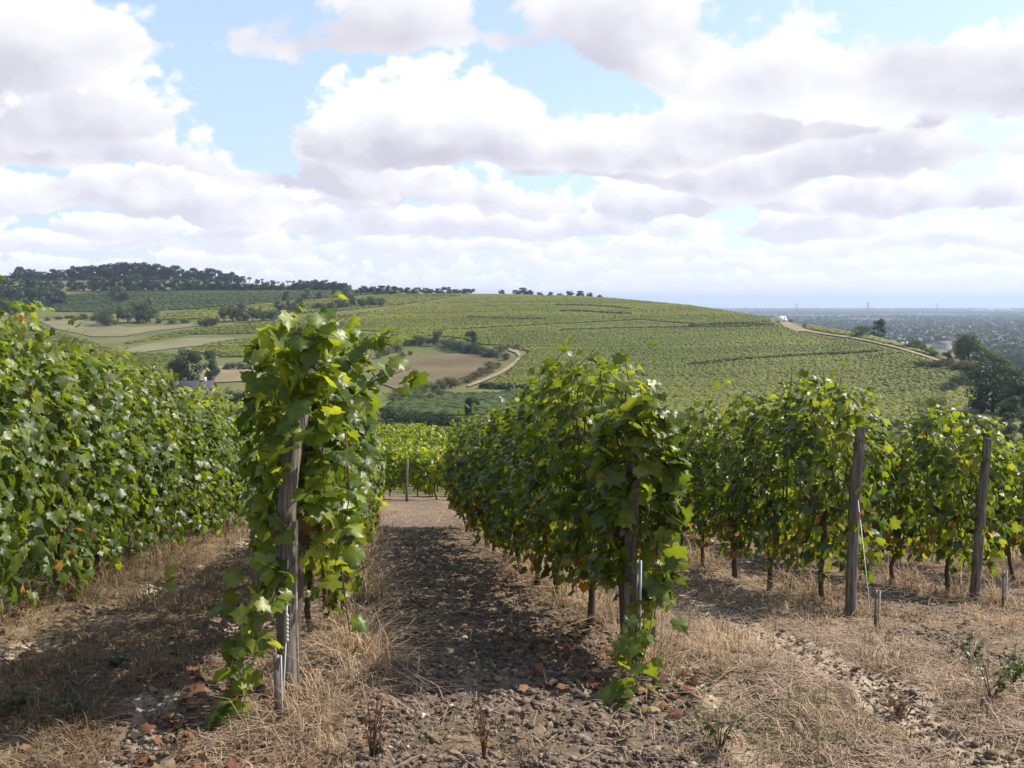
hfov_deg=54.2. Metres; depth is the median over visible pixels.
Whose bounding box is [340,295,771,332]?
vines
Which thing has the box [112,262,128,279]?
broadleaf tree
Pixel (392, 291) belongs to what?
broadleaf tree
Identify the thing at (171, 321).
shrub
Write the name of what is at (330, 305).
shrub
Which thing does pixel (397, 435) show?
grapevine
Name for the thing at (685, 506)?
grapevine
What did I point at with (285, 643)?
anchor wire
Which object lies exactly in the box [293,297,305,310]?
broadleaf tree
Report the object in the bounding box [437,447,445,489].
grapevine
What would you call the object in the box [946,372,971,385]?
shrub
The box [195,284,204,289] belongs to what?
broadleaf tree
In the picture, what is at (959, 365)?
shrub
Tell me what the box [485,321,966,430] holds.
hill vines
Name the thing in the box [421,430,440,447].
grapevine
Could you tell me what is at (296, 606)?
metal stake
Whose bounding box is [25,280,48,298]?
broadleaf tree
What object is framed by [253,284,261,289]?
broadleaf tree
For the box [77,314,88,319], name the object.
shrub
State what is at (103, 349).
corner vines
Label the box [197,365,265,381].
fallow field
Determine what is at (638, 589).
anchor stake
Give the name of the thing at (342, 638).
dry grass
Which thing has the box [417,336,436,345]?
shrub
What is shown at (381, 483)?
grapevine
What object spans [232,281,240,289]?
broadleaf tree
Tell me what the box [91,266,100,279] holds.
broadleaf tree
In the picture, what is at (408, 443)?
grapevine
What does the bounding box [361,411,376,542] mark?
grapevine
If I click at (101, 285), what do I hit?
broadleaf tree
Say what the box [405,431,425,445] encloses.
grapevine
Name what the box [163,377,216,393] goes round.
farmhouse
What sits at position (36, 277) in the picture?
broadleaf tree
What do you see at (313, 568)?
grapevine
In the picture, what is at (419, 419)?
shrub
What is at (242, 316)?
broadleaf tree
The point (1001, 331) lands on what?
woods
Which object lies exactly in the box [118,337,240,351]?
dry field
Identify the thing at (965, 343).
broadleaf tree
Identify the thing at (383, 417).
shrub
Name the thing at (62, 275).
broadleaf tree
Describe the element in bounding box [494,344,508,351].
shrub
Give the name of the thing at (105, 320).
broadleaf tree
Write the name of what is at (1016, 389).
broadleaf tree
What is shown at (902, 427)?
shrub
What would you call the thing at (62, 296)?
broadleaf tree
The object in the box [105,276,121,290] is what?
broadleaf tree
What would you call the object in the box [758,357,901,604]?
grapevine
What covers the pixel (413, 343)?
shrub
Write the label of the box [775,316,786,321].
van
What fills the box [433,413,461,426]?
shrub
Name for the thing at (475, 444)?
grapevine
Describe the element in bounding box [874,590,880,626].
anchor stake
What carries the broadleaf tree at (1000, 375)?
on the terrain at (112, 342)
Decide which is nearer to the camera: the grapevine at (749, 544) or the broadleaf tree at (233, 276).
the grapevine at (749, 544)
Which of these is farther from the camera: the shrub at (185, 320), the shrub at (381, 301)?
the shrub at (381, 301)
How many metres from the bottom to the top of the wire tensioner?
0.118 m
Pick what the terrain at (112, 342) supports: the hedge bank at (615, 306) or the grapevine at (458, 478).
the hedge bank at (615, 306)
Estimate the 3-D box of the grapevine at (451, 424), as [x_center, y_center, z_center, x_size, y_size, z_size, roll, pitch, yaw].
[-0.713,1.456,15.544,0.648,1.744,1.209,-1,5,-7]
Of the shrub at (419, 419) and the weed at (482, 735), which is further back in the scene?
the shrub at (419, 419)
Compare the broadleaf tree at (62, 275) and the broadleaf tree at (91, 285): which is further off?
the broadleaf tree at (62, 275)
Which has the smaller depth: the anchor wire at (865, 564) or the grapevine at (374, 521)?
the anchor wire at (865, 564)
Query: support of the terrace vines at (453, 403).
on the terrain at (112, 342)
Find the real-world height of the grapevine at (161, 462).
2.034 m
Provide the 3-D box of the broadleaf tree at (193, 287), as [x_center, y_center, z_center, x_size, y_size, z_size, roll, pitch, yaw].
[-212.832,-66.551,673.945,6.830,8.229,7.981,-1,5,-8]
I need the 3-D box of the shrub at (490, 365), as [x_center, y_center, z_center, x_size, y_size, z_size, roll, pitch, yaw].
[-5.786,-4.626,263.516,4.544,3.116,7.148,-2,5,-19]
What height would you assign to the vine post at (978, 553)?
1.496 m
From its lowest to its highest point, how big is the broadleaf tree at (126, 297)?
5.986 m
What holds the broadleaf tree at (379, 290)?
on the terrain at (112, 342)
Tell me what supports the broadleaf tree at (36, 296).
on the terrain at (112, 342)
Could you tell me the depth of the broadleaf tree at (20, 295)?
570.12 m
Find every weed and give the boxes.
[0,675,36,719]
[51,693,91,720]
[103,647,130,667]
[356,687,386,757]
[471,697,493,758]
[687,698,749,747]
[881,689,919,716]
[959,636,986,663]
[964,643,1016,697]
[1002,643,1023,683]
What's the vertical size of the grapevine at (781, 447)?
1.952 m
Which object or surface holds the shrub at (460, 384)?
on the terrain at (112, 342)
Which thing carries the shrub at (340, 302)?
on the terrain at (112, 342)
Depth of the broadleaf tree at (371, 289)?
624.58 m
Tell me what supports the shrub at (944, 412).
on the terrain at (112, 342)
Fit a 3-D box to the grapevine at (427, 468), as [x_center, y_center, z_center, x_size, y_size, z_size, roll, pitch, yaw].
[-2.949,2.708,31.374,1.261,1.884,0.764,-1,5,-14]
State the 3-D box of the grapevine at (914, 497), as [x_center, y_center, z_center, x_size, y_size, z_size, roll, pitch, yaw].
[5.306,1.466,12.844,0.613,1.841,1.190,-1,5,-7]
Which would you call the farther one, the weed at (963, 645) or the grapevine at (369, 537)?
the grapevine at (369, 537)
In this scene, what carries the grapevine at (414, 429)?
on the terrain at (112, 342)
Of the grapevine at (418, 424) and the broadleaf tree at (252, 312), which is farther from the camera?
the broadleaf tree at (252, 312)
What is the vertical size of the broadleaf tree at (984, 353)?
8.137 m
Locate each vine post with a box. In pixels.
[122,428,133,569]
[275,362,319,690]
[406,459,408,501]
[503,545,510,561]
[624,400,639,662]
[845,426,865,618]
[969,437,991,602]
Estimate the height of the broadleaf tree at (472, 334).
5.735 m
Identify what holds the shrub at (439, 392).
on the terrain at (112, 342)
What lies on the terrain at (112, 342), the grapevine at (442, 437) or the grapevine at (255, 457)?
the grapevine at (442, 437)
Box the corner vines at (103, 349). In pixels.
[0,317,179,371]
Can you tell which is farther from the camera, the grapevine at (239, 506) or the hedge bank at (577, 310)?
the hedge bank at (577, 310)
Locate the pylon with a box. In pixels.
[865,302,870,319]
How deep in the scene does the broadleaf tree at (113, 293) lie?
597.47 m
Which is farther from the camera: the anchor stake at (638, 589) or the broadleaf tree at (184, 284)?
the broadleaf tree at (184, 284)
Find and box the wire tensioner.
[285,613,288,642]
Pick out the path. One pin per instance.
(790, 325)
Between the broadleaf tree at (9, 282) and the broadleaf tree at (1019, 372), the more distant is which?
the broadleaf tree at (9, 282)
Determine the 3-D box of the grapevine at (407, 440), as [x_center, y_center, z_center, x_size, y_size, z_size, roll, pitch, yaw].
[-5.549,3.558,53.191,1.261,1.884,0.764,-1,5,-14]
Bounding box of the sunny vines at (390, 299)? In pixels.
[156,293,469,319]
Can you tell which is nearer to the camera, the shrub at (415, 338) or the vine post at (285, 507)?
the vine post at (285, 507)
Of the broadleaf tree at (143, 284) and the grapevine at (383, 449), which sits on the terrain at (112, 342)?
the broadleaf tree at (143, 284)
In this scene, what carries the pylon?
on the terrain at (112, 342)
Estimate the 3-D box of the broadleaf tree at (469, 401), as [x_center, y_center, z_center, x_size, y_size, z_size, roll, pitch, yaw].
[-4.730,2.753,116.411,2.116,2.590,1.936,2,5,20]
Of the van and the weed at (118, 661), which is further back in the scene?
the van
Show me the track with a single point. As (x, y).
(517, 352)
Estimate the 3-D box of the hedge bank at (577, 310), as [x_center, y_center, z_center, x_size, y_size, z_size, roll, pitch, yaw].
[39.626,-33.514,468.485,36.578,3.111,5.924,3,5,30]
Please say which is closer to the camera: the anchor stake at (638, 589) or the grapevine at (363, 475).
the anchor stake at (638, 589)
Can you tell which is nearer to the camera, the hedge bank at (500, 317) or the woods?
the hedge bank at (500, 317)
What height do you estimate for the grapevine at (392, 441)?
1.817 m
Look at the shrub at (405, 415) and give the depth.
95.74 m
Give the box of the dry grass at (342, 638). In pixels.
[0,502,1023,767]
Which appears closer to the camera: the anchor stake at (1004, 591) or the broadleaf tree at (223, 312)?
the anchor stake at (1004, 591)
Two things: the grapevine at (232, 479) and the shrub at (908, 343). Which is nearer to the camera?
the grapevine at (232, 479)
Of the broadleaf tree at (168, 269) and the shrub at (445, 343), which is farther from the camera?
the broadleaf tree at (168, 269)
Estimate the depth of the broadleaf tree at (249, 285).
670.36 m
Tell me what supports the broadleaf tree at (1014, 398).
on the terrain at (112, 342)
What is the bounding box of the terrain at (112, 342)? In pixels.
[0,278,1023,508]
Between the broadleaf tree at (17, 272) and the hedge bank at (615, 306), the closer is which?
the hedge bank at (615, 306)
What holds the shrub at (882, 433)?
on the terrain at (112, 342)
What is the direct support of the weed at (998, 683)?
on the ground at (396, 506)
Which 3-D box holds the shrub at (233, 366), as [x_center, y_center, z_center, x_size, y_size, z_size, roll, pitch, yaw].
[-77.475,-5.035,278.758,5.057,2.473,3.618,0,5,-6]
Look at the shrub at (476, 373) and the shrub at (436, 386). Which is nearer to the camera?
the shrub at (436, 386)
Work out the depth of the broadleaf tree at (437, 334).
336.74 m
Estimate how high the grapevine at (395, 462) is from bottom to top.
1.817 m
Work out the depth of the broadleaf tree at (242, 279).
794.89 m
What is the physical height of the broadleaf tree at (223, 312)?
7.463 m
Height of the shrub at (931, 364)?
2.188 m
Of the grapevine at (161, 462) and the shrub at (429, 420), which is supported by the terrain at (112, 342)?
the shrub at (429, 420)
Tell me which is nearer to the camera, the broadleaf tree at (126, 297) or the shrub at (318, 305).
the shrub at (318, 305)
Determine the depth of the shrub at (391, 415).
99.44 m
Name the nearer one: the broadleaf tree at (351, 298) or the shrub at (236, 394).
the shrub at (236, 394)
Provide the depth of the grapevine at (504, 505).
7.64 m
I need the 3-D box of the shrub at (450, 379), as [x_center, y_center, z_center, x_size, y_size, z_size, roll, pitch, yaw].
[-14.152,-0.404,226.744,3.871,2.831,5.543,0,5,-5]
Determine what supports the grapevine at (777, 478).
on the ground at (396, 506)
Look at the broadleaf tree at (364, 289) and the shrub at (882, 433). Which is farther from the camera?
the broadleaf tree at (364, 289)
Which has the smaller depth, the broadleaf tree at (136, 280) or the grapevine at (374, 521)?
the grapevine at (374, 521)
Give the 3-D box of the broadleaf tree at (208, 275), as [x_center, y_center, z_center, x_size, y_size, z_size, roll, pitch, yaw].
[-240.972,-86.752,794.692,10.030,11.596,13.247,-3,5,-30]
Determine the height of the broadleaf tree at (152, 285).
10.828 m
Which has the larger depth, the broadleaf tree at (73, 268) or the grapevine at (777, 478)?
the broadleaf tree at (73, 268)
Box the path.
[778,321,950,364]
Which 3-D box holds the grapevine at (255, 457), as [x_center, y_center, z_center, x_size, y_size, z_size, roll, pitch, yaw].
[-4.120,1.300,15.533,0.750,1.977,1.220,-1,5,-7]
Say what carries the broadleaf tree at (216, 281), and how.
on the terrain at (112, 342)
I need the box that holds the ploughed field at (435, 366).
[372,352,494,387]
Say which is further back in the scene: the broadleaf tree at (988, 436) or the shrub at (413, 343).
the shrub at (413, 343)
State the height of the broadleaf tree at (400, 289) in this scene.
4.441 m
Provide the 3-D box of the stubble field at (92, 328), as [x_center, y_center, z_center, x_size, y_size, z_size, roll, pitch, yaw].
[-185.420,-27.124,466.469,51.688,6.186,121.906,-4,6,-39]
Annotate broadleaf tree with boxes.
[0,279,15,297]
[0,287,13,308]
[1,298,18,314]
[6,277,39,300]
[6,285,25,302]
[10,266,27,280]
[20,269,32,279]
[21,288,44,306]
[21,298,35,310]
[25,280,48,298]
[26,269,35,278]
[33,271,40,279]
[37,271,47,280]
[40,291,58,305]
[43,272,51,279]
[44,280,52,288]
[48,286,60,301]
[49,269,56,278]
[49,270,60,279]
[51,280,64,289]
[55,291,67,302]
[57,269,69,279]
[64,269,75,279]
[65,278,78,290]
[66,266,83,279]
[73,267,86,279]
[77,281,87,290]
[81,266,93,278]
[86,265,99,279]
[86,276,99,290]
[90,309,106,324]
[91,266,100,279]
[94,276,108,290]
[98,263,113,279]
[98,306,118,325]
[101,263,121,278]
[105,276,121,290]
[106,286,124,300]
[110,304,124,321]
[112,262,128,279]
[116,306,136,322]
[118,262,136,278]
[120,274,133,289]
[120,292,129,300]
[121,263,132,274]
[125,273,140,289]
[130,262,142,276]
[130,301,145,321]
[133,296,156,321]
[137,262,154,278]
[137,277,148,289]
[139,266,155,279]
[141,308,159,322]
[147,276,158,289]
[148,263,164,279]
[156,279,167,289]
[157,265,170,279]
[162,267,174,279]
[166,348,204,380]
[167,265,181,279]
[167,278,181,289]
[177,269,186,279]
[179,279,188,289]
[182,270,192,279]
[187,268,198,280]
[191,279,200,289]
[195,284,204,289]
[196,270,204,280]
[197,270,210,280]
[201,280,213,289]
[203,350,220,380]
[204,268,213,281]
[209,269,221,281]
[212,280,223,289]
[213,282,223,289]
[216,272,225,281]
[218,307,230,321]
[222,273,230,281]
[223,281,231,289]
[226,305,240,320]
[227,271,238,282]
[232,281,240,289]
[234,304,249,320]
[239,276,245,282]
[241,283,249,289]
[246,307,259,321]
[247,283,253,289]
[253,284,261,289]
[255,309,269,320]
[274,300,286,313]
[281,291,289,300]
[285,301,296,311]
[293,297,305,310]
[294,282,302,289]
[301,288,310,298]
[316,291,322,298]
[319,279,330,289]
[329,281,338,289]
[339,283,348,289]
[342,288,349,295]
[346,294,355,304]
[358,285,368,292]
[368,286,376,292]
[375,285,385,293]
[385,286,395,293]
[394,287,403,292]
[402,287,411,293]
[411,287,420,293]
[433,288,440,293]
[433,330,442,345]
[441,287,451,292]
[463,397,480,415]
[464,330,477,343]
[518,287,528,293]
[576,291,583,295]
[870,318,886,336]
[941,350,953,362]
[951,332,986,360]
[960,345,1002,364]
[960,364,976,382]
[963,362,1022,412]
[973,362,994,383]
[975,358,995,367]
[976,425,998,439]
[986,354,1014,369]
[986,365,1014,386]
[992,357,1012,369]
[997,423,1022,444]
[998,395,1023,419]
[999,378,1023,413]
[999,412,1016,430]
[1003,368,1023,384]
[1007,360,1019,369]
[1016,415,1023,431]
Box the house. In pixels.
[932,340,951,348]
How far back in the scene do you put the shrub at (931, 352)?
311.63 m
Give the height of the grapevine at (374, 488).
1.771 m
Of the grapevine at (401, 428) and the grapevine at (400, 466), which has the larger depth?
the grapevine at (401, 428)
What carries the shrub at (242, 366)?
on the terrain at (112, 342)
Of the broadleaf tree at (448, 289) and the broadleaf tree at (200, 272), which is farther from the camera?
the broadleaf tree at (200, 272)
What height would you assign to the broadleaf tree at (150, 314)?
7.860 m
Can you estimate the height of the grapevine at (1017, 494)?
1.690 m
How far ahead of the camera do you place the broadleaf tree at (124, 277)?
677.47 m
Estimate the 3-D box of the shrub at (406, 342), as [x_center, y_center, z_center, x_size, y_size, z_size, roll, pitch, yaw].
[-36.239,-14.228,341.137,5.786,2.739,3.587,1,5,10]
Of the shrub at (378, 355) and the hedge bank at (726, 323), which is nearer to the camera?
the shrub at (378, 355)
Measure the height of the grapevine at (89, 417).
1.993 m
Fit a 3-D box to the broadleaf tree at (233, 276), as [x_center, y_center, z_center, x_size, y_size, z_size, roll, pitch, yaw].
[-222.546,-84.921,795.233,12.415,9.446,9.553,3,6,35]
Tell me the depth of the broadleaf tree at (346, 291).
599.87 m
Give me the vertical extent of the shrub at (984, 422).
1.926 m
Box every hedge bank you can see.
[466,315,545,318]
[478,381,543,388]
[554,303,631,308]
[560,309,630,313]
[560,324,759,329]
[686,349,882,364]
[688,322,773,325]
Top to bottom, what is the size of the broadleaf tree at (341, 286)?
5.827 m
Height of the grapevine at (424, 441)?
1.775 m
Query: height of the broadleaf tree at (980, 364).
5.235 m
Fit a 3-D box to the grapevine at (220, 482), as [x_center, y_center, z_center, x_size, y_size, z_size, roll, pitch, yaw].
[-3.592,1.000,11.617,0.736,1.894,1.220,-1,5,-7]
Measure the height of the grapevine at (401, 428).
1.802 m
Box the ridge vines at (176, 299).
[49,289,379,311]
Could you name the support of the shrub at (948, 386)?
on the terrain at (112, 342)
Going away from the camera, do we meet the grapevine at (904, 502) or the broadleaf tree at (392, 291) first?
the grapevine at (904, 502)
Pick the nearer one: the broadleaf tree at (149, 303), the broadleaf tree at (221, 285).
the broadleaf tree at (149, 303)
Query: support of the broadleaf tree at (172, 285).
on the terrain at (112, 342)
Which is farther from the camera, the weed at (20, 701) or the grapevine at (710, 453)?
the grapevine at (710, 453)
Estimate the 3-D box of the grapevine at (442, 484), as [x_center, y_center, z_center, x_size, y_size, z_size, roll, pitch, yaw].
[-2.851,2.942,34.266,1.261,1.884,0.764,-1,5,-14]
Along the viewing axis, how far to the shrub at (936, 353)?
311.58 m
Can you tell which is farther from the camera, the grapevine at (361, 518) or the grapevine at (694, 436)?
the grapevine at (694, 436)
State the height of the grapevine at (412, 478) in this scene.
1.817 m
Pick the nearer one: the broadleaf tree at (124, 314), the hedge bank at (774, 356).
the hedge bank at (774, 356)
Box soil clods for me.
[0,527,1023,767]
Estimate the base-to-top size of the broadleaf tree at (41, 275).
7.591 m
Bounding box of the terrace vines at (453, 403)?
[379,390,522,416]
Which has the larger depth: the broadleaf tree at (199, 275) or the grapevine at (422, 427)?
the broadleaf tree at (199, 275)
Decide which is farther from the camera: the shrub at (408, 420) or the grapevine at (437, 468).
the shrub at (408, 420)
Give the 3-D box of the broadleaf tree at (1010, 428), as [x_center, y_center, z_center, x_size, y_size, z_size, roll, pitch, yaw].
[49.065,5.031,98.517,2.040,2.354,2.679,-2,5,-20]
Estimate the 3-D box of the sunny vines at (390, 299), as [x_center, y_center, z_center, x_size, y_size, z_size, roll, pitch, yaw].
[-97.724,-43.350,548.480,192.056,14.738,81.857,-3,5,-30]
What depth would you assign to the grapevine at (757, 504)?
8.32 m
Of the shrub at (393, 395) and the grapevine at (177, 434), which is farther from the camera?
the shrub at (393, 395)
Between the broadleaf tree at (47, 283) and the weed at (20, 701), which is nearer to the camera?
the weed at (20, 701)
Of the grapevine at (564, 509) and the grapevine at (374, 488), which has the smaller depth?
the grapevine at (564, 509)
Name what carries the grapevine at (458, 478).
on the ground at (396, 506)
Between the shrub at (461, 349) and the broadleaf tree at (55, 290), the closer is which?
the shrub at (461, 349)
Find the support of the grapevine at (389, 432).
on the terrain at (112, 342)
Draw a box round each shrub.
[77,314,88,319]
[167,319,176,323]
[178,318,190,322]
[196,318,209,325]
[205,318,219,325]
[226,362,241,368]
[228,390,247,404]
[237,363,248,369]
[265,310,279,319]
[311,302,326,307]
[326,302,334,307]
[333,299,347,306]
[356,298,369,305]
[366,297,376,304]
[373,349,387,357]
[375,297,385,304]
[376,408,404,424]
[381,405,418,425]
[383,347,392,354]
[384,392,398,399]
[388,344,404,351]
[392,388,413,396]
[395,409,412,424]
[401,339,413,345]
[402,413,426,425]
[408,339,417,344]
[409,394,427,397]
[411,334,425,344]
[411,388,421,395]
[411,413,432,425]
[415,387,423,394]
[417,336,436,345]
[420,383,432,392]
[422,409,447,426]
[430,382,440,390]
[431,389,447,394]
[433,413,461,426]
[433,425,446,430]
[435,378,449,388]
[436,338,456,347]
[441,337,457,349]
[443,376,457,387]
[447,416,473,426]
[448,340,468,350]
[450,379,463,385]
[454,343,476,352]
[458,375,476,382]
[462,342,479,353]
[469,371,481,377]
[471,345,490,353]
[476,349,494,356]
[477,367,490,375]
[482,361,498,371]
[487,348,502,357]
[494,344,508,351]
[501,352,510,359]
[850,325,872,335]
[879,430,902,442]
[881,419,900,428]
[896,421,916,430]
[904,340,912,346]
[910,340,920,348]
[912,360,930,366]
[915,397,947,409]
[916,343,926,351]
[924,360,938,366]
[925,346,934,356]
[931,350,941,358]
[933,358,951,367]
[935,381,958,390]
[938,358,959,369]
[938,407,952,417]
[943,407,978,419]
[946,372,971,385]
[952,360,966,370]
[962,360,978,372]
[972,417,1011,430]
[995,400,1023,419]
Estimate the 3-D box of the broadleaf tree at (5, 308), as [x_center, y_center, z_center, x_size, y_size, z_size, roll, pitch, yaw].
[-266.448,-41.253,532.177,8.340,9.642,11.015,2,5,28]
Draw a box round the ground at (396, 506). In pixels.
[0,492,1023,767]
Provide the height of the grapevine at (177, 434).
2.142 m
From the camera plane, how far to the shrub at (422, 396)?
175.97 m
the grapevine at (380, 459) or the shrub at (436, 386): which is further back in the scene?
the shrub at (436, 386)
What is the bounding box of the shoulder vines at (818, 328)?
[802,323,938,356]
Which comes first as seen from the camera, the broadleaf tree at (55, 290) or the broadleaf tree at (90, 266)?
the broadleaf tree at (55, 290)
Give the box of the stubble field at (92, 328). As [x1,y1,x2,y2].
[37,318,195,335]
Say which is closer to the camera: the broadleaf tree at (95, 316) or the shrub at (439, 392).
the shrub at (439, 392)
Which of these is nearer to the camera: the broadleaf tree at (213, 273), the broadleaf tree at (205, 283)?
the broadleaf tree at (205, 283)
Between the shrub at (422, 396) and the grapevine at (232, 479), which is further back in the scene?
the shrub at (422, 396)
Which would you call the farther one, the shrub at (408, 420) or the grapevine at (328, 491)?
the shrub at (408, 420)
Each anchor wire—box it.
[283,560,288,699]
[858,501,868,626]
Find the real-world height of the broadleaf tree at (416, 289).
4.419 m
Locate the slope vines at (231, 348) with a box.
[186,326,394,356]
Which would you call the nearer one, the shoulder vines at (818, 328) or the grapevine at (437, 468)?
the grapevine at (437, 468)
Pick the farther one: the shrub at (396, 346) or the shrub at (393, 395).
the shrub at (396, 346)
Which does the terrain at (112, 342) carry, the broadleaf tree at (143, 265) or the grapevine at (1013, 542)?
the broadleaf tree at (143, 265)
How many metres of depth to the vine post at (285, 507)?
4.03 m
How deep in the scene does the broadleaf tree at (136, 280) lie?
675.74 m
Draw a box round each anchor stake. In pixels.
[273,654,282,719]
[635,560,641,673]
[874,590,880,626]
[1001,571,1007,607]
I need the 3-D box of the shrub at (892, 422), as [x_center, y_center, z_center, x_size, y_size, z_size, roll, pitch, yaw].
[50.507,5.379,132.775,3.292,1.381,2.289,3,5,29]
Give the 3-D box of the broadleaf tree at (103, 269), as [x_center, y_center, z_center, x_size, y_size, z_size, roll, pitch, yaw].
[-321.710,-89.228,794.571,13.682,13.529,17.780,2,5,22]
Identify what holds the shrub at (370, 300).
on the terrain at (112, 342)
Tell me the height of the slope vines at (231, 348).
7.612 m
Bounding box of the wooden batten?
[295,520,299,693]
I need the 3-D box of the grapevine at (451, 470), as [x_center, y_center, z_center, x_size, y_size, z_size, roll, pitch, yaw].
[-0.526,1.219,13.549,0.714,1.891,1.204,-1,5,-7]
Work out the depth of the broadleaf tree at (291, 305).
506.51 m
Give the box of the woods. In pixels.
[712,307,1023,367]
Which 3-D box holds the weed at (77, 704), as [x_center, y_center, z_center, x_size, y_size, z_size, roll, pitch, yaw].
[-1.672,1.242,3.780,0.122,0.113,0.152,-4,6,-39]
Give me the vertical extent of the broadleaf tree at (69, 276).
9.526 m
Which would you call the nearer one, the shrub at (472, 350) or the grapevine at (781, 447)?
the grapevine at (781, 447)
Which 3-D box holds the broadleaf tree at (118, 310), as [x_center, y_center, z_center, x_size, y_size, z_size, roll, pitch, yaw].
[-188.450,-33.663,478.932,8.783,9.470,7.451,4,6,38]
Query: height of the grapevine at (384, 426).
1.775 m
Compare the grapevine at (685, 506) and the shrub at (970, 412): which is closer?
the grapevine at (685, 506)
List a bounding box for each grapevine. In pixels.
[0,276,80,614]
[0,317,130,597]
[0,319,29,573]
[33,338,158,575]
[68,347,179,557]
[108,353,193,557]
[133,368,223,545]
[163,291,429,737]
[172,388,240,542]
[192,381,240,534]
[203,384,259,531]
[230,404,258,524]
[230,406,262,520]
[237,396,362,634]
[296,349,368,610]
[302,441,370,569]
[358,376,377,547]
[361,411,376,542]
[365,438,379,536]
[368,413,385,518]
[371,425,379,530]
[376,430,385,520]
[378,432,385,510]
[380,430,393,440]
[381,427,400,439]
[382,435,402,446]
[383,423,399,429]
[383,439,396,489]
[384,445,408,495]
[385,440,426,499]
[389,431,408,444]
[390,423,406,432]
[390,443,416,493]
[393,438,411,448]
[397,436,417,447]
[398,426,416,444]
[398,441,435,496]
[404,424,420,432]
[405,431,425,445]
[406,440,426,448]
[411,420,426,428]
[411,427,431,440]
[413,448,444,489]
[414,435,434,446]
[414,442,447,499]
[419,422,436,434]
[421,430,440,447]
[424,438,445,449]
[426,425,445,439]
[428,449,446,496]
[430,435,447,445]
[436,429,452,441]
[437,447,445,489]
[443,420,468,531]
[445,421,466,525]
[447,405,478,535]
[449,407,492,535]
[457,417,488,547]
[462,402,514,554]
[471,398,534,565]
[481,392,550,576]
[489,395,580,586]
[504,357,593,601]
[519,334,658,627]
[572,352,693,709]
[657,420,716,545]
[675,378,748,568]
[688,400,782,578]
[716,380,842,591]
[722,421,778,547]
[749,439,806,521]
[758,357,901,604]
[774,427,844,546]
[806,419,888,571]
[843,414,946,584]
[862,428,919,553]
[887,390,1022,593]
[890,427,958,561]
[916,422,1014,570]
[965,431,1023,581]
[967,442,1021,552]
[992,450,1023,560]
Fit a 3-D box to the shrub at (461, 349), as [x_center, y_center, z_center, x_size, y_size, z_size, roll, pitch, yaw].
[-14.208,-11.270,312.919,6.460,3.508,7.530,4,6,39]
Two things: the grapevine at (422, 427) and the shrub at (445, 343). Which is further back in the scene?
the shrub at (445, 343)
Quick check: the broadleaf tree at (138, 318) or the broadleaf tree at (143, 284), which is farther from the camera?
the broadleaf tree at (143, 284)
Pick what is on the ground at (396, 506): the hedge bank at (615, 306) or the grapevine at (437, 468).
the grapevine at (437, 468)
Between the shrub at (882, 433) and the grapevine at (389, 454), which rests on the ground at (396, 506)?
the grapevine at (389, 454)
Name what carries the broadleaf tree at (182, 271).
on the terrain at (112, 342)
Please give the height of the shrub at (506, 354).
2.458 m
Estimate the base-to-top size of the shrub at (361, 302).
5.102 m
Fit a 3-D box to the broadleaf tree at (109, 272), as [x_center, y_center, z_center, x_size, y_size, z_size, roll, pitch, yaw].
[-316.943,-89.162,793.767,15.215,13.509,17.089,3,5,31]
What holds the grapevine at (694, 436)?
on the ground at (396, 506)
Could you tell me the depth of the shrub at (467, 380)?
239.26 m
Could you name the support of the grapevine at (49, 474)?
on the ground at (396, 506)
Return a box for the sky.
[0,0,1023,307]
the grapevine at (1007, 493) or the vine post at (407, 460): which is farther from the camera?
the vine post at (407, 460)
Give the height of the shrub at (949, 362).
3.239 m
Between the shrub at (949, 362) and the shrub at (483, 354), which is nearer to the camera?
the shrub at (949, 362)
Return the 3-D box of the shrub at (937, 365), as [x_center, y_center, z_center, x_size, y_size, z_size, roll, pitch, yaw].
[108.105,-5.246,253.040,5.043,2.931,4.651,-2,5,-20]
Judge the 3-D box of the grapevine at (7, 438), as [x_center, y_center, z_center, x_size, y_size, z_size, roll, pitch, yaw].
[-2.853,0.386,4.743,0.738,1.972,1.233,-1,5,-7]
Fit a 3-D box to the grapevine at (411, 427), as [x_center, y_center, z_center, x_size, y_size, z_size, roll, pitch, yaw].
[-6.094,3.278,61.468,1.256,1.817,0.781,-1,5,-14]
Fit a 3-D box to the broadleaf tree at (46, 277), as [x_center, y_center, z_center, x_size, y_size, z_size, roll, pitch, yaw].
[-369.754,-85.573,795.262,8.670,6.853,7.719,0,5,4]
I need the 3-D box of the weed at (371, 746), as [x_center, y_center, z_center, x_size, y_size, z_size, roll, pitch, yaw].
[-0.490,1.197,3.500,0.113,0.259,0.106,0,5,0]
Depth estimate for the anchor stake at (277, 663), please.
3.76 m
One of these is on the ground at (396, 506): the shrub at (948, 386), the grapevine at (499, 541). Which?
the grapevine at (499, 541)
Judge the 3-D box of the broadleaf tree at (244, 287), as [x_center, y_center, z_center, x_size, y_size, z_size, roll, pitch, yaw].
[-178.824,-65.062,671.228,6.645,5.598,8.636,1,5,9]
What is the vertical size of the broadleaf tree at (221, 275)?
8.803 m
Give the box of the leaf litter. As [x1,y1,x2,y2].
[0,520,1018,767]
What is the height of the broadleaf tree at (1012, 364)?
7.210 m

